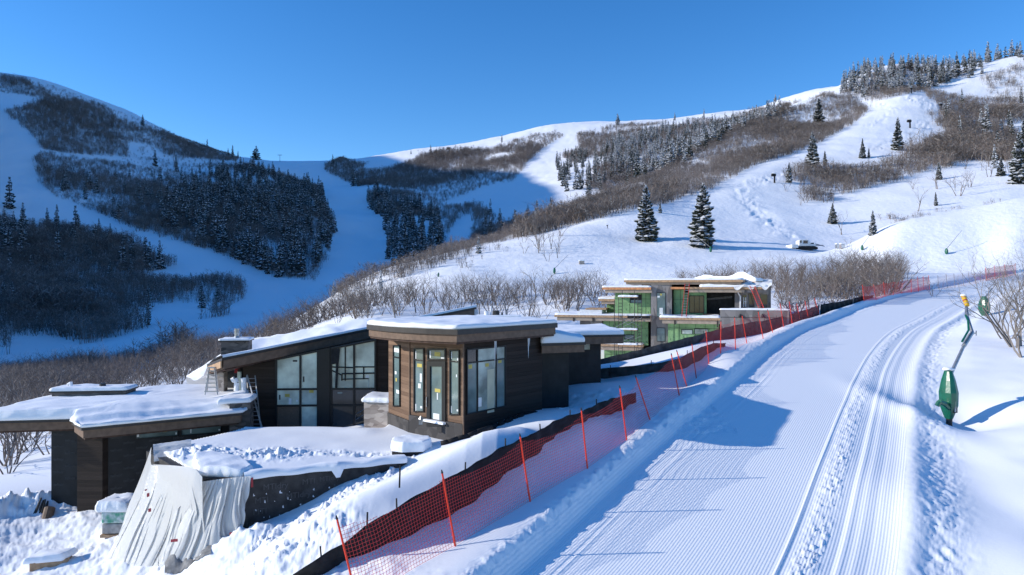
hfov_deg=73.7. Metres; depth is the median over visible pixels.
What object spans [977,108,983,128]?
pine tree
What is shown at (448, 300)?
leafless tree
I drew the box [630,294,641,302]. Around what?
window
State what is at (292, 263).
pine tree
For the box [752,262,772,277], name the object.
leafless tree
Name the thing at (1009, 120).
pine tree
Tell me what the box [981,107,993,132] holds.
pine tree
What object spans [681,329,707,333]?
window
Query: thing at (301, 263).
pine tree
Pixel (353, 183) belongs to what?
pine tree
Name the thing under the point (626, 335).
window
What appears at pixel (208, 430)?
strip window
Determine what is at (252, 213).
pine tree
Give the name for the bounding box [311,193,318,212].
pine tree
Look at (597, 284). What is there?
leafless tree
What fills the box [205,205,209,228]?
pine tree
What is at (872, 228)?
pine tree
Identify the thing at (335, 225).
pine tree
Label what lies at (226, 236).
pine tree
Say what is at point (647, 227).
pine tree
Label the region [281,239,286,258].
pine tree
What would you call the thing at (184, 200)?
pine tree
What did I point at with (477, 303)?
leafless tree
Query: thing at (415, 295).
leafless tree
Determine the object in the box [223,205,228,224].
pine tree
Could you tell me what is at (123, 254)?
pine tree
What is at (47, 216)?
pine tree
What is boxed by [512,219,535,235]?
leafless tree
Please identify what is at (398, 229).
pine tree
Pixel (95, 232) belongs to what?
pine tree
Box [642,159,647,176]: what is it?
pine tree
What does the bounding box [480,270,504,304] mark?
leafless tree
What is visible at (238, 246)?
pine tree
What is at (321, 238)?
pine tree
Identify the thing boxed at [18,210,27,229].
pine tree
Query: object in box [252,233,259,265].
pine tree
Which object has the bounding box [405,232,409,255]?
pine tree
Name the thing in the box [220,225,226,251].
pine tree
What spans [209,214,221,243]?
pine tree
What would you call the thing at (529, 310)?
leafless tree
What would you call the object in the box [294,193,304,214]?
pine tree
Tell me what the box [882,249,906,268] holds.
leafless tree
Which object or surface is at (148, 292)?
pine tree
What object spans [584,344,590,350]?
window
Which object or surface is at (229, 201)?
pine tree
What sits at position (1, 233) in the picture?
pine tree
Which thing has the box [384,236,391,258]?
pine tree
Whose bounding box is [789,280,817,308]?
leafless tree
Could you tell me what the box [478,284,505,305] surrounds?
leafless tree
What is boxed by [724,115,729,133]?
pine tree
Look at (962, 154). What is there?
leafless tree
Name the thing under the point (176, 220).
pine tree
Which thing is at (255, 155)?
pine tree
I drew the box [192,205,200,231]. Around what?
pine tree
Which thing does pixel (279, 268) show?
pine tree
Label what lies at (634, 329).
scaffold
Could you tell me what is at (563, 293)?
leafless tree
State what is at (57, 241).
pine tree
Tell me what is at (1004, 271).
leafless shrub
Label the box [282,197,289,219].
pine tree
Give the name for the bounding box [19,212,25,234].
pine tree
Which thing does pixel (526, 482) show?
safety fence
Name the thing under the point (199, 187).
pine tree
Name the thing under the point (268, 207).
pine tree
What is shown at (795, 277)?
leafless tree
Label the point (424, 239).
pine tree
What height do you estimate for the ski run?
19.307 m
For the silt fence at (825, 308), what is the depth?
67.84 m
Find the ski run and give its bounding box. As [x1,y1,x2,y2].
[480,269,1023,574]
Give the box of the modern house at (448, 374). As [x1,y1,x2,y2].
[0,304,624,511]
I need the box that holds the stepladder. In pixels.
[204,367,218,394]
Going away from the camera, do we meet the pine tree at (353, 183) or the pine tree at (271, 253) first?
the pine tree at (271, 253)
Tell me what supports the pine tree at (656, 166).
on the mountain slopes
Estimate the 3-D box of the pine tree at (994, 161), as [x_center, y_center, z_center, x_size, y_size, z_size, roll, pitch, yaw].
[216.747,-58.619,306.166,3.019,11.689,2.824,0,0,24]
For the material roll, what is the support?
on the snow ground
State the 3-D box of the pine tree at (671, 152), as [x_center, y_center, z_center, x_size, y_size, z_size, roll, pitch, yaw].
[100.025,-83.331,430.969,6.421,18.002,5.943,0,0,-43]
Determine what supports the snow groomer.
on the mountain slopes
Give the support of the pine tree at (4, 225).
on the mountain slopes
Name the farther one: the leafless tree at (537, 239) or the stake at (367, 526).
the leafless tree at (537, 239)
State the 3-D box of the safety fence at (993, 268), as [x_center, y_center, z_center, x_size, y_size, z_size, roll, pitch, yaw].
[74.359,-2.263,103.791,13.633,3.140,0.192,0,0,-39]
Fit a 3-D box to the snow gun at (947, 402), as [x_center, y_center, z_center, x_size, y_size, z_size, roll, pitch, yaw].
[21.296,3.414,32.477,0.935,6.178,6.018,0,0,43]
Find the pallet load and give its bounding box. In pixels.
[95,492,133,537]
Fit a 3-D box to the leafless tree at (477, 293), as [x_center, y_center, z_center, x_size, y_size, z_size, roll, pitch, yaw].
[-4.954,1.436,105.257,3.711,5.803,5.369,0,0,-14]
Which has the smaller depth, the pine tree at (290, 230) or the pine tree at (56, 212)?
the pine tree at (56, 212)
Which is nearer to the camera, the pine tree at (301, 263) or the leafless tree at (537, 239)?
the leafless tree at (537, 239)
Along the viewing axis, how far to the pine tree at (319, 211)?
558.97 m
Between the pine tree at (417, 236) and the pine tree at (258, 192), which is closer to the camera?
the pine tree at (417, 236)
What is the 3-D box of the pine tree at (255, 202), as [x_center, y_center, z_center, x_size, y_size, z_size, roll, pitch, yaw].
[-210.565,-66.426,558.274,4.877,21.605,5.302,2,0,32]
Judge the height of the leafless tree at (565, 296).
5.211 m
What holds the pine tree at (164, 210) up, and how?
on the mountain slopes
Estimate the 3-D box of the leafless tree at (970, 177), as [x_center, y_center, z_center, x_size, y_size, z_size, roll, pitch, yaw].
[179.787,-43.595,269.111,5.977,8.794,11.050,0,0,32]
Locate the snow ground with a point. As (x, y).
(964, 497)
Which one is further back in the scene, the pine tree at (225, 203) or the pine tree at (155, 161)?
the pine tree at (155, 161)
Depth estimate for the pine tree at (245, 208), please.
514.69 m
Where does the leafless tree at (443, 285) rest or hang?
on the snow ground
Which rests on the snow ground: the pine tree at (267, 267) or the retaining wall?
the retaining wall
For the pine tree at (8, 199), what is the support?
on the mountain slopes
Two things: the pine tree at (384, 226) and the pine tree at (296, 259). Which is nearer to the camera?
the pine tree at (296, 259)
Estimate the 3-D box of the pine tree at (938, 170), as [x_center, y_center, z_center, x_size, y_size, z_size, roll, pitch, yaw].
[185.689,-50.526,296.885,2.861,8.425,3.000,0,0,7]
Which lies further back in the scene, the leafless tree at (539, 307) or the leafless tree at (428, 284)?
the leafless tree at (428, 284)
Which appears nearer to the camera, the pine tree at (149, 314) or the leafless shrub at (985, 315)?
the leafless shrub at (985, 315)
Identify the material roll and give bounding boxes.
[42,506,54,518]
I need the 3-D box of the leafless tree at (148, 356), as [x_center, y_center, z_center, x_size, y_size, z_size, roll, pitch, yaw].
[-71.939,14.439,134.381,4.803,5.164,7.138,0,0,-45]
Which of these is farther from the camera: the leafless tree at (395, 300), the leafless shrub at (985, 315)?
the leafless tree at (395, 300)
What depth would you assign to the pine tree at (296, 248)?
412.60 m
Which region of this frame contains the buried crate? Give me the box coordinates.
[23,547,77,571]
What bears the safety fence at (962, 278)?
on the ski run
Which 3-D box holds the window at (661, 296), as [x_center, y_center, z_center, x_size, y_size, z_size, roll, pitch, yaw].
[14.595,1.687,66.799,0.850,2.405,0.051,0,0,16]
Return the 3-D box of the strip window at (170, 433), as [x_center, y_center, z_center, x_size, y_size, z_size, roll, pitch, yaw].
[-14.939,6.156,28.739,1.595,0.350,0.090,0,0,-30]
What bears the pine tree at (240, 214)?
on the mountain slopes
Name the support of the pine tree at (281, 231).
on the mountain slopes
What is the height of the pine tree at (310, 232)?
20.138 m
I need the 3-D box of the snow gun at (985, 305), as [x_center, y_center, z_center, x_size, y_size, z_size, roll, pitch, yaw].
[42.555,1.272,60.789,3.330,2.475,0.926,0,0,-36]
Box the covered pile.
[391,434,441,455]
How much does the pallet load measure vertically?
1.441 m
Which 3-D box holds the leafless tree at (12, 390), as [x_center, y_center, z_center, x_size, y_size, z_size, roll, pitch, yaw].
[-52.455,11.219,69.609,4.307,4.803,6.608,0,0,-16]
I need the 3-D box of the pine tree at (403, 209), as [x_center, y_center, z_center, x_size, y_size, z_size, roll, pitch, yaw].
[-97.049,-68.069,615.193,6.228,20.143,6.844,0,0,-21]
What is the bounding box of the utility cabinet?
[839,243,844,248]
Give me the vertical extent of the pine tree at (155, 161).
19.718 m
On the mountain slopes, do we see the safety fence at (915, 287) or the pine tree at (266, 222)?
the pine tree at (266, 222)
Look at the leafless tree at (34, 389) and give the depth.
66.34 m
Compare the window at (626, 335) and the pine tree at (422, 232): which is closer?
the window at (626, 335)
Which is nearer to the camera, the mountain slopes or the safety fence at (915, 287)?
the safety fence at (915, 287)
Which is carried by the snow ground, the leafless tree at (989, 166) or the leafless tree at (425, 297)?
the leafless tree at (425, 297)
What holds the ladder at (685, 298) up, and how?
on the unfinished house at (713, 301)
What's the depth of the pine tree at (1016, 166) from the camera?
263.59 m
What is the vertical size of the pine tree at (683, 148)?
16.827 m
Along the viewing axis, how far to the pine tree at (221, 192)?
634.32 m
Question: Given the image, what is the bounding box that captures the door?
[426,361,445,426]
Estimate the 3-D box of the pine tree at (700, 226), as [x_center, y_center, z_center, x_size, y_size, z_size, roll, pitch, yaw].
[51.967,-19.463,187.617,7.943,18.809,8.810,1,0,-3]
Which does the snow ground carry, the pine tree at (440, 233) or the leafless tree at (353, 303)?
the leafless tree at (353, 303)
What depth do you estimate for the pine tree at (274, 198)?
621.92 m
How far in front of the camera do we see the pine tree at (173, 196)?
563.53 m
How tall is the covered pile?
0.569 m
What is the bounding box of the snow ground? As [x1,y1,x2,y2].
[0,263,1023,574]
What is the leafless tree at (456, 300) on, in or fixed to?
on the snow ground
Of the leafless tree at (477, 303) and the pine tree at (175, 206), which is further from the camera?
the pine tree at (175, 206)
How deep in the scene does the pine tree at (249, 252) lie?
416.63 m
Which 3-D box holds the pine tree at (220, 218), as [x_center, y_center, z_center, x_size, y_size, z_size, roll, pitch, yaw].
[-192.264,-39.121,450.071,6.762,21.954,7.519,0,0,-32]
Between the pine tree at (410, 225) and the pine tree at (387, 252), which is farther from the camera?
the pine tree at (410, 225)
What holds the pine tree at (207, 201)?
on the mountain slopes
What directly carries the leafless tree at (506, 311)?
on the snow ground
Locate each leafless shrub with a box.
[940,244,1023,347]
[969,277,1023,338]
[970,235,1023,325]
[979,274,1023,357]
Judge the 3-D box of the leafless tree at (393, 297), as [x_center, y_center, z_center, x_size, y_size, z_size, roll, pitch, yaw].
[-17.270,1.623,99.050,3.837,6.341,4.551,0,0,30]
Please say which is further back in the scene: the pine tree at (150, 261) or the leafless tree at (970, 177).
the pine tree at (150, 261)
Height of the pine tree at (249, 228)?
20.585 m
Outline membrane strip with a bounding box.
[476,410,536,434]
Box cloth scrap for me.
[165,545,210,573]
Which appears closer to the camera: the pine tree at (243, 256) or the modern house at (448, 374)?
the modern house at (448, 374)
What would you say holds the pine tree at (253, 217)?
on the mountain slopes
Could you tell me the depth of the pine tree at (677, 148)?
445.96 m
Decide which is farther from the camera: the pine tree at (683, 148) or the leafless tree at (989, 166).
the pine tree at (683, 148)
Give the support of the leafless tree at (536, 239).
on the mountain slopes
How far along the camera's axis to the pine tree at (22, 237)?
374.50 m
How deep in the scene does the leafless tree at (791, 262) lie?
114.99 m
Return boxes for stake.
[366,512,367,542]
[399,465,400,487]
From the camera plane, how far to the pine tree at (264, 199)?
605.56 m
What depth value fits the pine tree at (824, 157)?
349.66 m
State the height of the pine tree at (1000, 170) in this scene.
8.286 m
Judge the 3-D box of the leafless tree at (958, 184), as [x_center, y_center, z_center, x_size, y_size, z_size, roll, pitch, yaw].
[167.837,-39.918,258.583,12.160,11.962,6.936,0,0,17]
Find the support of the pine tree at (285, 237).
on the mountain slopes
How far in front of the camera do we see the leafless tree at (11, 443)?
42.51 m
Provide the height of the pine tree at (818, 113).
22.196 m
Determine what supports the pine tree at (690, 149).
on the mountain slopes
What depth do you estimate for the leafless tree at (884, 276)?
78.83 m
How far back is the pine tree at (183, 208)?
487.79 m
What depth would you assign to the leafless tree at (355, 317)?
101.02 m
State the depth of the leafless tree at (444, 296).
106.19 m
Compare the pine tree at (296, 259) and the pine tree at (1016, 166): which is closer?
the pine tree at (1016, 166)
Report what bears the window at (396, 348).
in the modern house at (448, 374)
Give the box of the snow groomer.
[786,240,824,249]
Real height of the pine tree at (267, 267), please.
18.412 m
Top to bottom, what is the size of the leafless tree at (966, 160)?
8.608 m
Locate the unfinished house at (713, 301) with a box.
[554,272,789,357]
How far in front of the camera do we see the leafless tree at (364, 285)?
126.39 m
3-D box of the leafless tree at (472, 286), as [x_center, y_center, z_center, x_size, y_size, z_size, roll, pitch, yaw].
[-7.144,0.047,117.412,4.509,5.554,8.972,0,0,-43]
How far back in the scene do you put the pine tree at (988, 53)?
697.25 m
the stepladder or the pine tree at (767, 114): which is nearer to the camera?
the stepladder
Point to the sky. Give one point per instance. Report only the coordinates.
(291, 80)
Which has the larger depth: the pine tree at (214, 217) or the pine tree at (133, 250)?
the pine tree at (214, 217)
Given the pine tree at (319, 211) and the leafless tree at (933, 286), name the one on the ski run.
the leafless tree at (933, 286)
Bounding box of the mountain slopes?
[0,56,1023,371]
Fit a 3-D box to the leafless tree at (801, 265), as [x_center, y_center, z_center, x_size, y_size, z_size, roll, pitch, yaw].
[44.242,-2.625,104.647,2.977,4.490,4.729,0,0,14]
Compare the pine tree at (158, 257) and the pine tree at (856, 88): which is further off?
the pine tree at (856, 88)
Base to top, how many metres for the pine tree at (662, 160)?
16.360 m
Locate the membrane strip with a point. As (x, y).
(503, 422)
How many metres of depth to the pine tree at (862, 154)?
363.20 m
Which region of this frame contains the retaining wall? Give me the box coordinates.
[146,449,406,528]
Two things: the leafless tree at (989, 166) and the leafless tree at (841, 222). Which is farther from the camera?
the leafless tree at (989, 166)
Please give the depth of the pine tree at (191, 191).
575.04 m
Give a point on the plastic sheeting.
(182, 513)
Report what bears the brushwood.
on the mountain slopes
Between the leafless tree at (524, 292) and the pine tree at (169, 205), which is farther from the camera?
the pine tree at (169, 205)
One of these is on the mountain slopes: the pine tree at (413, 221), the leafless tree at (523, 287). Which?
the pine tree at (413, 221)
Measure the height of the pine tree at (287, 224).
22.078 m
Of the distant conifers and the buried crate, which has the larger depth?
the distant conifers
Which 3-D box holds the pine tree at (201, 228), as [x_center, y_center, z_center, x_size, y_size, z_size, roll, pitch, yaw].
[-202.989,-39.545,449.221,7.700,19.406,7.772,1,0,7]
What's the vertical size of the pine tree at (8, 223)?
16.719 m
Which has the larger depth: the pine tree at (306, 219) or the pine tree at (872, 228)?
the pine tree at (306, 219)
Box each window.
[136,431,177,438]
[181,426,220,435]
[275,350,318,426]
[330,339,376,426]
[393,345,400,406]
[413,348,424,411]
[427,348,445,360]
[449,350,459,414]
[466,345,505,414]
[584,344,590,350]
[624,334,633,339]
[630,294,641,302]
[657,292,665,316]
[657,328,664,341]
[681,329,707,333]
[689,295,703,312]
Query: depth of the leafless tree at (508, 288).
110.88 m
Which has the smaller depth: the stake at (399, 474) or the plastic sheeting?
the stake at (399, 474)
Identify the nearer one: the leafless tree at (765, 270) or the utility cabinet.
the leafless tree at (765, 270)
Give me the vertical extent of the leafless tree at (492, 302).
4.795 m
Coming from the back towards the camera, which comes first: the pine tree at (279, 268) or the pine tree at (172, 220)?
the pine tree at (172, 220)
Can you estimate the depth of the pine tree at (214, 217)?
460.10 m
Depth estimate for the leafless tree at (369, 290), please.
114.87 m
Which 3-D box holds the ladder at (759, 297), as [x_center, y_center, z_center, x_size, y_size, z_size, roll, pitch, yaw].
[22.456,0.975,62.492,0.505,2.292,2.856,0,0,0]
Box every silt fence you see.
[293,393,635,574]
[601,305,819,363]
[601,340,724,378]
[820,295,872,314]
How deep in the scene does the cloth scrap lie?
20.57 m
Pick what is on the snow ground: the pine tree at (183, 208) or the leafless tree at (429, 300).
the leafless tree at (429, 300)
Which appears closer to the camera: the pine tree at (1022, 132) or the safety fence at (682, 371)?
the safety fence at (682, 371)
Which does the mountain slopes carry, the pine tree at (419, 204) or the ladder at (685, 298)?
the pine tree at (419, 204)
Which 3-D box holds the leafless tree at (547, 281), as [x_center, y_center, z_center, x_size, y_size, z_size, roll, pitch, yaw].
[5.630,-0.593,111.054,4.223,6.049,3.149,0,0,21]
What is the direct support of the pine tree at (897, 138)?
on the mountain slopes
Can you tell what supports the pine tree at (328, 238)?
on the mountain slopes
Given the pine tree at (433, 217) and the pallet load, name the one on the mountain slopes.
the pine tree at (433, 217)
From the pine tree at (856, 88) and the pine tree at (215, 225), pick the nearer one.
the pine tree at (215, 225)
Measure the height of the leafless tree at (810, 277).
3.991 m
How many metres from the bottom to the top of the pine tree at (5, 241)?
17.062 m
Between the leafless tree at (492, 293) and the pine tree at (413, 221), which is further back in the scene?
the pine tree at (413, 221)
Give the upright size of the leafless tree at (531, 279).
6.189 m
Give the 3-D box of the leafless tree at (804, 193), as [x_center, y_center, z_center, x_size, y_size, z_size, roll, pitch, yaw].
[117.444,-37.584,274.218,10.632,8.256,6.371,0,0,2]
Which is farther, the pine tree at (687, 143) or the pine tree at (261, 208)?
the pine tree at (261, 208)
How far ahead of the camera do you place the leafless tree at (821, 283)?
81.92 m
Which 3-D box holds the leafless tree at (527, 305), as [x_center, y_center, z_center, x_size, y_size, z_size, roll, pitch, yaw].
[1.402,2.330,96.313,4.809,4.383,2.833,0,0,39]
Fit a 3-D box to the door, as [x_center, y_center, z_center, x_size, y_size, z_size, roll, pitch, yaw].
[-2.990,4.207,26.913,1.073,2.682,0.167,0,0,40]
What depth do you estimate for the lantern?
26.53 m
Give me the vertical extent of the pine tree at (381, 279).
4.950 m
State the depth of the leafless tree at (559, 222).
201.10 m
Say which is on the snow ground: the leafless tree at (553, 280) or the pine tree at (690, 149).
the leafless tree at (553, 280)
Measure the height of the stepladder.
1.228 m
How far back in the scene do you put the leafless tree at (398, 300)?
100.22 m
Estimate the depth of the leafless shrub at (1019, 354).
38.52 m
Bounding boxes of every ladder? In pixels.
[246,376,260,426]
[682,283,689,315]
[750,286,763,307]
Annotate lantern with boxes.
[419,416,422,424]
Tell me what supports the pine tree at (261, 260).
on the mountain slopes
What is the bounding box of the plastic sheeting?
[106,439,252,566]
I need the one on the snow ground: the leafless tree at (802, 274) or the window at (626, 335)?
the leafless tree at (802, 274)
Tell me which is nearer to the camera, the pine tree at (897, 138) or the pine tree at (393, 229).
the pine tree at (897, 138)
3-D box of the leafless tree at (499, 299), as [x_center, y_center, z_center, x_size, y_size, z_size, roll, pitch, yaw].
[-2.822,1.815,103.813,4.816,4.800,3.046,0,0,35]
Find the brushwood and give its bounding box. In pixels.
[0,60,1023,474]
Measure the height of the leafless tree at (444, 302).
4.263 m
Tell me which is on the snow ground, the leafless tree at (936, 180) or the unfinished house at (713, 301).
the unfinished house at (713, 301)
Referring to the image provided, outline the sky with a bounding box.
[0,0,1023,160]
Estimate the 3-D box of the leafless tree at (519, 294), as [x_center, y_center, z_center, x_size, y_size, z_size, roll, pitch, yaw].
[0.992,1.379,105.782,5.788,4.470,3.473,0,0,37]
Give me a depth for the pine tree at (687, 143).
449.85 m
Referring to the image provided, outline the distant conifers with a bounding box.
[2,39,1023,308]
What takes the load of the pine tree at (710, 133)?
on the mountain slopes
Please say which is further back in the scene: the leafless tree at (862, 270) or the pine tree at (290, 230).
the pine tree at (290, 230)
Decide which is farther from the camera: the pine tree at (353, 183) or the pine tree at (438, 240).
the pine tree at (353, 183)
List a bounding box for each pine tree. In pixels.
[0,211,6,233]
[0,215,3,235]
[2,177,16,208]
[2,227,13,256]
[4,221,11,235]
[12,218,17,231]
[17,203,28,226]
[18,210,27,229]
[18,222,27,246]
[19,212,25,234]
[43,207,50,223]
[53,230,61,256]
[54,204,58,225]
[71,206,79,231]
[92,224,97,248]
[116,241,127,267]
[129,237,134,259]
[142,237,148,266]
[145,284,153,309]
[145,297,151,324]
[146,242,152,268]
[152,150,157,166]
[154,240,165,269]
[158,205,166,223]
[164,185,168,205]
[165,207,170,226]
[166,196,173,219]
[169,208,175,229]
[171,182,179,200]
[172,196,177,217]
[172,213,179,229]
[180,202,186,220]
[182,194,186,213]
[186,182,193,200]
[186,201,192,227]
[188,210,192,230]
[191,179,197,192]
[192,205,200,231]
[197,283,205,307]
[198,180,201,198]
[199,213,207,239]
[200,198,205,216]
[205,197,210,214]
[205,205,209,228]
[208,210,218,233]
[209,189,214,208]
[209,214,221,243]
[214,220,229,248]
[214,278,220,301]
[216,212,223,238]
[219,181,224,199]
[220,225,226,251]
[221,198,229,217]
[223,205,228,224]
[225,189,231,209]
[229,233,235,256]
[234,231,242,259]
[237,206,244,227]
[239,232,247,263]
[243,199,249,223]
[245,224,253,250]
[246,231,253,261]
[250,201,257,224]
[251,146,261,159]
[251,194,256,212]
[251,204,257,226]
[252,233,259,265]
[254,236,266,269]
[256,187,260,204]
[259,195,263,215]
[261,206,267,226]
[262,191,266,209]
[264,212,268,230]
[264,247,270,273]
[266,195,270,212]
[268,241,275,270]
[272,189,277,209]
[275,238,285,263]
[275,245,284,277]
[276,194,282,212]
[279,212,287,236]
[280,213,287,241]
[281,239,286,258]
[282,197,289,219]
[282,231,288,250]
[285,213,291,237]
[287,221,293,246]
[287,241,293,265]
[288,247,295,275]
[290,229,299,253]
[292,209,298,231]
[293,237,300,262]
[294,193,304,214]
[295,246,306,276]
[295,251,298,270]
[304,206,308,230]
[307,214,313,235]
[310,229,322,256]
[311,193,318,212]
[311,238,319,265]
[316,204,320,227]
[318,217,323,243]
[322,219,326,241]
[324,219,331,247]
[331,211,337,232]
[350,163,355,185]
[379,270,382,290]
[382,208,387,229]
[384,200,389,219]
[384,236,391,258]
[390,246,396,266]
[391,218,398,241]
[394,228,398,249]
[396,216,399,238]
[396,232,403,260]
[396,244,403,263]
[401,201,406,221]
[401,222,408,251]
[401,242,406,261]
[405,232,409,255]
[406,204,411,226]
[408,218,414,239]
[410,238,418,259]
[411,211,415,234]
[414,230,419,246]
[416,194,422,214]
[417,225,424,250]
[422,232,427,250]
[429,199,432,219]
[429,225,435,249]
[432,212,435,233]
[435,220,442,247]
[436,220,442,242]
[475,236,481,253]
[632,153,639,179]
[634,185,659,240]
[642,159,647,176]
[654,154,658,170]
[660,149,663,168]
[663,144,667,165]
[666,142,674,166]
[675,135,680,159]
[681,136,686,158]
[685,134,691,155]
[687,133,693,159]
[687,183,715,247]
[708,121,712,139]
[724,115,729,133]
[765,101,771,118]
[772,98,777,115]
[785,163,792,182]
[804,131,819,166]
[813,98,826,122]
[822,151,826,164]
[827,203,838,223]
[854,73,858,92]
[858,138,865,157]
[867,210,876,235]
[890,117,903,149]
[934,192,937,205]
[935,162,942,179]
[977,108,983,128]
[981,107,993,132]
[984,42,991,61]
[991,144,998,167]
[995,158,1006,175]
[1006,110,1011,126]
[1006,132,1023,184]
[1008,118,1015,139]
[1020,118,1023,149]
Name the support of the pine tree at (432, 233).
on the mountain slopes
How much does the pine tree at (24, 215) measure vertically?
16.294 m
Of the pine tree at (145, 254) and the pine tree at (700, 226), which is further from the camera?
the pine tree at (145, 254)
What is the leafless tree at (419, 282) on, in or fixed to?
on the snow ground
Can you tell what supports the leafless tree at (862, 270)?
on the snow ground
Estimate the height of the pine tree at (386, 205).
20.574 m
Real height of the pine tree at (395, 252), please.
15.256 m
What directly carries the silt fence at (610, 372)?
on the snow ground
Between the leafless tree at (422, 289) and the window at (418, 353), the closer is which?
the window at (418, 353)
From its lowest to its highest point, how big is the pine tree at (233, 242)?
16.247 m
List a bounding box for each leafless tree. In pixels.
[0,369,37,398]
[0,376,27,404]
[0,432,39,461]
[26,378,47,399]
[137,348,159,367]
[337,288,369,317]
[338,286,370,318]
[340,281,366,313]
[341,280,365,313]
[348,286,377,315]
[351,276,385,305]
[356,276,378,307]
[361,293,384,317]
[376,278,405,317]
[384,285,406,313]
[385,285,414,315]
[394,271,421,300]
[402,265,435,300]
[406,283,426,312]
[408,277,446,305]
[412,285,436,309]
[421,289,438,313]
[422,270,435,303]
[424,274,461,301]
[429,294,452,310]
[431,281,454,309]
[436,280,470,309]
[436,285,461,310]
[459,273,489,301]
[470,283,488,310]
[471,293,486,314]
[476,279,515,310]
[478,268,500,301]
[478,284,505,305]
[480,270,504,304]
[481,288,506,309]
[484,285,508,311]
[486,275,526,309]
[493,283,518,314]
[498,281,518,305]
[506,285,528,305]
[510,296,537,316]
[511,289,538,315]
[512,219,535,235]
[513,276,529,296]
[515,277,548,304]
[520,268,539,295]
[526,224,540,252]
[527,229,544,250]
[528,294,562,318]
[538,268,557,296]
[540,268,570,298]
[545,227,553,248]
[547,285,593,311]
[548,275,579,309]
[554,212,574,235]
[581,270,610,304]
[584,265,600,297]
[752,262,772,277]
[765,267,812,288]
[767,264,802,283]
[775,268,807,289]
[781,253,812,269]
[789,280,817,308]
[792,264,821,285]
[793,259,808,271]
[795,185,815,202]
[795,268,817,289]
[795,269,822,291]
[811,272,834,301]
[831,212,847,234]
[842,260,871,287]
[876,265,893,294]
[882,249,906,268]
[926,276,948,295]
[931,169,941,188]
[942,172,969,195]
[954,146,971,162]
[956,152,968,168]
[963,169,975,186]
[980,157,993,176]
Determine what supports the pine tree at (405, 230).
on the mountain slopes
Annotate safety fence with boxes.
[336,375,650,574]
[638,330,708,417]
[707,297,819,362]
[862,275,929,300]
[938,270,985,288]
[985,264,1015,280]
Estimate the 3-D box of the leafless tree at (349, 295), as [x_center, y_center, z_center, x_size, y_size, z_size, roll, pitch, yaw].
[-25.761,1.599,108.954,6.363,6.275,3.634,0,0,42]
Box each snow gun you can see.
[934,294,976,425]
[978,288,991,315]
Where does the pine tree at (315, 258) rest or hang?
on the mountain slopes
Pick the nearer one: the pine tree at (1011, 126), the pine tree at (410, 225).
the pine tree at (1011, 126)
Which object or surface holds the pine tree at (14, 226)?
on the mountain slopes
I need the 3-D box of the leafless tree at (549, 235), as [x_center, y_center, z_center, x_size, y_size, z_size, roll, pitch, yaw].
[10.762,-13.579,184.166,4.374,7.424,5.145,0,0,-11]
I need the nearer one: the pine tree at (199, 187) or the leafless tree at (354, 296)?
the leafless tree at (354, 296)
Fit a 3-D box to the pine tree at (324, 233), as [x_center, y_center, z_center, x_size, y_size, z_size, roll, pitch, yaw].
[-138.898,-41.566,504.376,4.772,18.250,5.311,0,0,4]
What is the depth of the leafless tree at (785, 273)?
96.17 m
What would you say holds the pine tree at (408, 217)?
on the mountain slopes
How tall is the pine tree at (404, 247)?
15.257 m
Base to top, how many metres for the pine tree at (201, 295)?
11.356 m
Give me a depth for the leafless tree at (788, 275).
94.69 m
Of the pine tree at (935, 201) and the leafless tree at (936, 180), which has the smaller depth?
the pine tree at (935, 201)
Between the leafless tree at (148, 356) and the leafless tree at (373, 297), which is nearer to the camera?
the leafless tree at (373, 297)
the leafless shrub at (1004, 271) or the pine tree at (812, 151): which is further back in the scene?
the pine tree at (812, 151)
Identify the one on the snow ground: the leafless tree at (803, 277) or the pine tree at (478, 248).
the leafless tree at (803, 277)
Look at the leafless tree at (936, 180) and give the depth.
274.06 m
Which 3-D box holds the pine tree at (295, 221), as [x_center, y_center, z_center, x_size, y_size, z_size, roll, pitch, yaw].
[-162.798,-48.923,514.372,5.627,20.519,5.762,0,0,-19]
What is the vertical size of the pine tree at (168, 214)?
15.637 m
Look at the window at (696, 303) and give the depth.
67.01 m
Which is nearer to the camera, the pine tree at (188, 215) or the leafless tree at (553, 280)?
the leafless tree at (553, 280)
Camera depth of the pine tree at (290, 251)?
418.15 m
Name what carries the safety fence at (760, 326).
on the snow ground
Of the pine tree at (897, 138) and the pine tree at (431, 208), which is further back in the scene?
the pine tree at (431, 208)
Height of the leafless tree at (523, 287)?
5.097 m
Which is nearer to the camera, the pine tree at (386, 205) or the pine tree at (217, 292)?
the pine tree at (217, 292)
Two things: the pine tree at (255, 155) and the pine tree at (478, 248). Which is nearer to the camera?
the pine tree at (478, 248)
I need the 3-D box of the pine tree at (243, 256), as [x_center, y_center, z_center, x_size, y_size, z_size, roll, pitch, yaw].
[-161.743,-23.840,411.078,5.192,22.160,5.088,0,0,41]
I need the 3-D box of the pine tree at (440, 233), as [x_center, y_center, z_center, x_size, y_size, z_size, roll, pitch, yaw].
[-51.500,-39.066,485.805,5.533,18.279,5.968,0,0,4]
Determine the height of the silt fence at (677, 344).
3.793 m
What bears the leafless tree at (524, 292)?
on the snow ground
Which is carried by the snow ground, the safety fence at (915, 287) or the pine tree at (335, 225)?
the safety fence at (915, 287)
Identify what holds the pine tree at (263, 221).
on the mountain slopes
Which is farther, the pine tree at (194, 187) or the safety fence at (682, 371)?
the pine tree at (194, 187)
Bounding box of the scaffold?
[614,290,641,354]
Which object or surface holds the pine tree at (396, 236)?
on the mountain slopes
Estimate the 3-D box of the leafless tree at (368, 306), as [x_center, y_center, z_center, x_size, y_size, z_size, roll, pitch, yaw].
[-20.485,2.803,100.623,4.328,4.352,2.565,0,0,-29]

